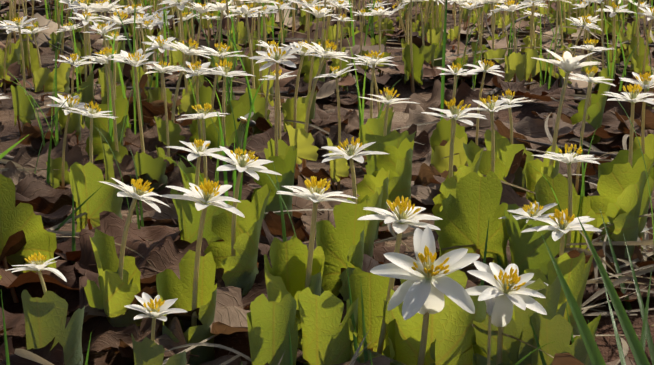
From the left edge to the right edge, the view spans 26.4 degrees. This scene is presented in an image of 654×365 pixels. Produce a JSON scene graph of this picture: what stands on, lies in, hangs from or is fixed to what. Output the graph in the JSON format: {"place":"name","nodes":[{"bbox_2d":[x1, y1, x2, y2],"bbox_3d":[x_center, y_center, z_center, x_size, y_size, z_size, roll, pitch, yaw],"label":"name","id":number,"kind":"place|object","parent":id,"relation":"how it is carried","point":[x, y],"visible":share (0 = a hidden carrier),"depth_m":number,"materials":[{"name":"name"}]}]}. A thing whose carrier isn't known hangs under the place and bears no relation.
{"place":"outdoors","nodes":[
{"label":"outdoors","id":0,"kind":"place"},
{"bbox_2d":[0,0,653,364],"bbox_3d":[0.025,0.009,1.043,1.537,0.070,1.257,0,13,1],"label":"leaf litter","id":1,"kind":"object","parent":0,"point":[163,248],"visible":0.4,"depth_m":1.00,"materials":[{"name":"brown plant"}]},
{"bbox_2d":[1,292,9,364],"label":"grass blade","id":2,"kind":"object","parent":1,"relation":"on","point":[6,349],"depth_m":0.66,"materials":[{"name":"green plant"}]},
{"bbox_2d":[0,135,27,159],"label":"grass blade","id":3,"kind":"object","parent":1,"relation":"on","point":[3,154],"depth_m":0.72,"materials":[{"name":"green plant"}]},
{"bbox_2d":[0,174,56,302],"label":"leaf","id":4,"kind":"object","parent":1,"relation":"on","point":[29,223],"visible":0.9,"depth_m":0.87,"materials":[{"name":"green plant"}]},
{"bbox_2d":[14,349,53,364],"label":"dry blade","id":5,"kind":"object","parent":1,"relation":"on","point":[26,354],"visible":1,"depth_m":0.61,"materials":[{"name":"beige plant"}]},
{"bbox_2d":[5,252,84,364],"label":"flower","id":6,"kind":"object","parent":1,"relation":"on","point":[45,315],"visible":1,"depth_m":0.70,"materials":[{"name":"green plant"}]},
{"bbox_2d":[72,194,75,263],"bbox_3d":[-0.164,0.037,0.902,0.007,0.074,0.038,0,13,1],"label":"grass blade","id":7,"kind":"object","parent":1,"relation":"on","point":[73,236],"depth_m":0.90,"materials":[{"name":"green plant"}]},
{"bbox_2d":[55,184,103,230],"bbox_3d":[-0.180,0.030,0.950,0.065,0.051,0.001,-9,16,-34],"label":"grass blade","id":8,"kind":"object","parent":1,"relation":"on","point":[64,222],"depth_m":0.95,"materials":[{"name":"green plant"}]},
{"bbox_2d":[85,334,90,364],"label":"grass blade","id":9,"kind":"object","parent":1,"relation":"on","point":[86,361],"depth_m":0.69,"materials":[{"name":"green plant"}]},
{"bbox_2d":[64,101,122,231],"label":"flower","id":10,"kind":"object","parent":1,"relation":"on","point":[85,183],"visible":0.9,"depth_m":0.97,"materials":[{"name":"green plant"}]},
{"bbox_2d":[80,50,129,160],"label":"flower","id":11,"kind":"object","parent":1,"relation":"on","point":[121,102],"visible":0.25,"depth_m":1.25,"materials":[{"name":"green plant"}]},
{"bbox_2d":[84,268,133,308],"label":"leaf","id":12,"kind":"object","parent":1,"relation":"on","point":[93,292],"visible":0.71,"depth_m":0.78,"materials":[{"name":"green plant"}]},
{"bbox_2d":[90,178,167,326],"bbox_3d":[-0.110,0.046,0.776,0.043,0.101,0.041,0,13,1],"label":"flower","id":13,"kind":"object","parent":1,"relation":"on","point":[118,294],"visible":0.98,"depth_m":0.77,"materials":[{"name":"green plant"}]},
{"bbox_2d":[124,292,186,364],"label":"flower","id":14,"kind":"object","parent":1,"relation":"on","point":[147,351],"visible":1,"depth_m":0.67,"materials":[{"name":"green plant"}]},
{"bbox_2d":[168,139,225,244],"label":"flower","id":15,"kind":"object","parent":1,"relation":"on","point":[189,214],"visible":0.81,"depth_m":0.87,"materials":[{"name":"green plant"}]},
{"bbox_2d":[156,179,244,364],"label":"flower","id":16,"kind":"object","parent":1,"relation":"on","point":[193,287],"visible":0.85,"depth_m":0.74,"materials":[{"name":"green plant"}]},
{"bbox_2d":[178,103,227,204],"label":"flower","id":17,"kind":"object","parent":1,"relation":"on","point":[189,171],"visible":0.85,"depth_m":0.99,"materials":[{"name":"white plant"}]},
{"bbox_2d":[196,59,253,159],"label":"flower","id":18,"kind":"object","parent":1,"relation":"on","point":[239,111],"visible":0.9,"depth_m":1.17,"materials":[{"name":"green plant"}]},
{"bbox_2d":[204,146,280,295],"bbox_3d":[-0.050,0.026,0.819,0.048,0.096,0.043,0,13,1],"label":"flower","id":19,"kind":"object","parent":1,"relation":"on","point":[235,253],"visible":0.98,"depth_m":0.81,"materials":[{"name":"green plant"}]},
{"bbox_2d":[247,293,297,364],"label":"leaf","id":20,"kind":"object","parent":1,"relation":"on","point":[268,323],"visible":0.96,"depth_m":0.68,"materials":[{"name":"green plant"}]},
{"bbox_2d":[289,325,292,364],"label":"grass blade","id":21,"kind":"object","parent":1,"relation":"on","point":[290,354],"depth_m":0.67,"materials":[{"name":"green plant"}]},
{"bbox_2d":[264,235,322,347],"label":"leaf","id":22,"kind":"object","parent":1,"relation":"on","point":[287,274],"visible":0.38,"depth_m":0.74,"materials":[{"name":"green plant"}]},
{"bbox_2d":[271,176,357,350],"bbox_3d":[-0.007,0.051,0.732,0.048,0.112,0.043,7,15,29],"label":"flower","id":23,"kind":"object","parent":1,"relation":"on","point":[315,192],"visible":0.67,"depth_m":0.72,"materials":[{"name":"white plant"}]},
{"bbox_2d":[0,0,653,193],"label":"flowers","id":24,"kind":"object","parent":1,"relation":"on","point":[315,56],"visible":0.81,"depth_m":1.37,"materials":[{"name":"white"}]},
{"bbox_2d":[0,0,653,66],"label":"flowers","id":25,"kind":"object","parent":1,"relation":"on","point":[432,28],"visible":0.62,"depth_m":2.02,"materials":[{"name":"white plant"}]},
{"bbox_2d":[0,0,653,160],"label":"twigs","id":26,"kind":"object","parent":1,"relation":"on","point":[494,91],"visible":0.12,"depth_m":1.60,"materials":[{"name":"brown wood"}]},
{"bbox_2d":[0,0,653,90],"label":"leaf litter","id":27,"kind":"object","parent":1,"relation":"on","point":[431,73],"visible":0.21,"depth_m":1.95,"materials":[{"name":"brown plant"}]},
{"bbox_2d":[0,0,653,364],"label":"dry grass litter","id":28,"kind":"object","parent":1,"relation":"on","point":[645,243],"visible":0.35,"depth_m":0.87,"materials":[{"name":"beige plant"}]},
{"bbox_2d":[2,0,653,241],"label":"grass clumps","id":29,"kind":"object","parent":1,"relation":"on","point":[229,94],"visible":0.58,"depth_m":1.30,"materials":[{"name":"green plant"}]},
{"bbox_2d":[298,287,358,364],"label":"leaf","id":30,"kind":"object","parent":1,"relation":"on","point":[326,338],"visible":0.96,"depth_m":0.69,"materials":[{"name":"green plant"}]},
{"bbox_2d":[316,197,366,301],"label":"leaf","id":31,"kind":"object","parent":1,"relation":"on","point":[342,244],"visible":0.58,"depth_m":0.79,"materials":[{"name":"green plant"}]},
{"bbox_2d":[346,263,359,362],"bbox_3d":[0.014,0.080,0.688,0.010,0.071,0.040,0,13,1],"label":"grass blade","id":32,"kind":"object","parent":1,"relation":"on","point":[354,336],"depth_m":0.69,"materials":[{"name":"green plant"}]},
{"bbox_2d":[321,137,387,256],"bbox_3d":[0.017,0.021,0.848,0.042,0.099,0.049,0,13,1],"label":"flower","id":33,"kind":"object","parent":1,"relation":"on","point":[349,154],"visible":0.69,"depth_m":0.84,"materials":[{"name":"white plant"}]},
{"bbox_2d":[350,331,368,364],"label":"dry blade","id":34,"kind":"object","parent":1,"relation":"on","point":[357,351],"visible":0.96,"depth_m":0.65,"materials":[{"name":"beige plant"}]},
{"bbox_2d":[349,340,373,364],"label":"dry blade","id":35,"kind":"object","parent":1,"relation":"on","point":[353,360],"visible":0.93,"depth_m":0.64,"materials":[{"name":"beige plant"}]},
{"bbox_2d":[360,277,367,362],"bbox_3d":[0.019,0.082,0.688,0.006,0.066,0.028,0,13,1],"label":"grass blade","id":36,"kind":"object","parent":1,"relation":"on","point":[365,340],"depth_m":0.69,"materials":[{"name":"green plant"}]},
{"bbox_2d":[353,50,397,162],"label":"flower","id":37,"kind":"object","parent":1,"relation":"on","point":[373,126],"visible":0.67,"depth_m":1.23,"materials":[{"name":"green plant"}]},
{"bbox_2d":[361,87,419,174],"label":"flower","id":38,"kind":"object","parent":1,"relation":"on","point":[395,138],"visible":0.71,"depth_m":1.05,"materials":[{"name":"green plant"}]},
{"bbox_2d":[346,195,442,364],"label":"flower","id":39,"kind":"object","parent":1,"relation":"on","point":[376,289],"visible":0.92,"depth_m":0.70,"materials":[{"name":"green plant"}]},
{"bbox_2d":[370,227,479,364],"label":"flower","id":40,"kind":"object","parent":1,"relation":"on","point":[426,286],"visible":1,"depth_m":0.66,"materials":[{"name":"white plant"}]},
{"bbox_2d":[251,48,600,239],"bbox_3d":[0.003,0.037,0.736,0.912,0.155,0.632,0,13,1],"label":"flower","id":41,"kind":"object","parent":1,"relation":"on","point":[392,176],"visible":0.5,"depth_m":0.98,"materials":[{"name":"green plant"}]},
{"bbox_2d":[237,112,255,130],"bbox_3d":[-0.055,-0.042,0.961,0.015,0.012,0.013,-7,15,-27],"label":"bee","id":42,"kind":"object","parent":41,"relation":"on","point":[243,120],"visible":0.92,"depth_m":0.96,"materials":[{"name":"brown"}]},
{"bbox_2d":[382,270,486,364],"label":"leaf","id":43,"kind":"object","parent":1,"relation":"on","point":[451,330],"visible":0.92,"depth_m":0.68,"materials":[{"name":"green plant"}]},
{"bbox_2d":[421,97,485,215],"bbox_3d":[0.087,-0.008,0.946,0.042,0.100,0.046,7,15,29],"label":"flower","id":44,"kind":"object","parent":1,"relation":"on","point":[448,185],"visible":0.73,"depth_m":0.94,"materials":[{"name":"green plant"}]},
{"bbox_2d":[434,171,510,270],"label":"leaf","id":45,"kind":"object","parent":1,"relation":"on","point":[470,211],"visible":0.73,"depth_m":0.83,"materials":[{"name":"green plant"}]},
{"bbox_2d":[481,221,488,285],"bbox_3d":[0.087,0.058,0.786,0.011,0.068,0.042,0,13,1],"label":"grass blade","id":46,"kind":"object","parent":1,"relation":"on","point":[484,261],"depth_m":0.79,"materials":[{"name":"green plant"}]},
{"bbox_2d":[485,297,496,364],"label":"stem","id":47,"kind":"object","parent":1,"relation":"on","point":[490,303],"visible":1,"depth_m":0.66,"materials":[{"name":"green plant"}]},
{"bbox_2d":[463,95,521,181],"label":"flower","id":48,"kind":"object","parent":1,"relation":"on","point":[490,161],"visible":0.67,"depth_m":1.01,"materials":[{"name":"green plant"}]},
{"bbox_2d":[465,261,547,364],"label":"flower","id":49,"kind":"object","parent":1,"relation":"on","point":[509,289],"visible":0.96,"depth_m":0.67,"materials":[{"name":"white plant"}]},
{"bbox_2d":[484,89,533,192],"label":"flower","id":50,"kind":"object","parent":1,"relation":"on","point":[506,150],"visible":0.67,"depth_m":1.08,"materials":[{"name":"green plant"}]},
{"bbox_2d":[472,276,566,364],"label":"leaf","id":51,"kind":"object","parent":1,"relation":"on","point":[521,321],"visible":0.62,"depth_m":0.68,"materials":[{"name":"green plant"}]},
{"bbox_2d":[498,200,565,279],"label":"flower","id":52,"kind":"object","parent":1,"relation":"on","point":[528,250],"visible":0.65,"depth_m":0.81,"materials":[{"name":"green plant"}]},
{"bbox_2d":[515,341,554,364],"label":"grass blade","id":53,"kind":"object","parent":1,"relation":"on","point":[522,359],"depth_m":0.61,"materials":[{"name":"green plant"}]},
{"bbox_2d":[528,315,546,364],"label":"grass blade","id":54,"kind":"object","parent":1,"relation":"on","point":[541,355],"depth_m":0.66,"materials":[{"name":"green plant"}]},
{"bbox_2d":[522,208,601,338],"bbox_3d":[0.126,0.055,0.760,0.042,0.084,0.042,0,13,1],"label":"flower","id":55,"kind":"object","parent":1,"relation":"on","point":[575,271],"visible":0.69,"depth_m":0.75,"materials":[{"name":"green plant"}]},
{"bbox_2d":[531,312,596,364],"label":"leaf","id":56,"kind":"object","parent":1,"relation":"on","point":[557,329],"visible":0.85,"depth_m":0.67,"materials":[{"name":"green plant"}]},
{"bbox_2d":[532,144,599,258],"bbox_3d":[0.147,0.019,0.858,0.044,0.090,0.043,0,13,1],"label":"flower","id":57,"kind":"object","parent":1,"relation":"on","point":[566,194],"visible":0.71,"depth_m":0.87,"materials":[{"name":"green plant"}]},
{"bbox_2d":[565,301,573,342],"bbox_3d":[0.121,0.090,0.671,0.010,0.059,0.028,0,13,1],"label":"grass blade","id":58,"kind":"object","parent":1,"relation":"on","point":[572,339],"depth_m":0.68,"materials":[{"name":"green plant"}]},
{"bbox_2d":[541,234,605,364],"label":"grass blade","id":59,"kind":"object","parent":1,"relation":"on","point":[593,352],"depth_m":0.63,"materials":[{"name":"green plant"}]},
{"bbox_2d":[569,314,600,346],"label":"leaf","id":60,"kind":"object","parent":1,"relation":"on","point":[593,325],"visible":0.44,"depth_m":0.67,"materials":[{"name":"green plant"}]},
{"bbox_2d":[570,38,612,143],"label":"flower","id":61,"kind":"object","parent":1,"relation":"on","point":[595,109],"visible":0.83,"depth_m":1.32,"materials":[{"name":"green plant"}]},
{"bbox_2d":[576,214,649,364],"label":"grass blade","id":62,"kind":"object","parent":1,"relation":"on","point":[638,352],"depth_m":0.61,"materials":[{"name":"green plant"}]},
{"bbox_2d":[603,282,625,364],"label":"grass blade","id":63,"kind":"object","parent":1,"relation":"on","point":[621,355],"depth_m":0.65,"materials":[{"name":"green plant"}]},
{"bbox_2d":[600,210,631,309],"bbox_3d":[0.172,0.054,0.821,0.003,0.061,0.069,-2,13,-10],"label":"grass blade","id":64,"kind":"object","parent":1,"relation":"on","point":[627,304],"depth_m":0.82,"materials":[{"name":"green plant"}]},
{"bbox_2d":[587,153,653,258],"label":"leaf","id":65,"kind":"object","parent":1,"relation":"on","point":[623,185],"visible":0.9,"depth_m":0.87,"materials":[{"name":"green plant"}]},
{"bbox_2d":[598,83,653,225],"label":"flower","id":66,"kind":"object","parent":1,"relation":"on","point":[630,156],"visible":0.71,"depth_m":0.98,"materials":[{"name":"white plant"}]},
{"bbox_2d":[599,176,653,253],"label":"leaf","id":67,"kind":"object","parent":1,"relation":"on","point":[614,211],"visible":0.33,"depth_m":0.87,"materials":[{"name":"green plant"}]},
{"bbox_2d":[623,233,653,364],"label":"grass blade","id":68,"kind":"object","parent":1,"relation":"on","point":[648,332],"depth_m":0.74,"materials":[{"name":"green plant"}]},
{"bbox_2d":[640,269,651,351],"bbox_3d":[0.160,0.081,0.703,0.004,0.061,0.068,4,14,18],"label":"grass blade","id":69,"kind":"object","parent":1,"relation":"on","point":[643,335],"depth_m":0.71,"materials":[{"name":"green plant"}]}
]}

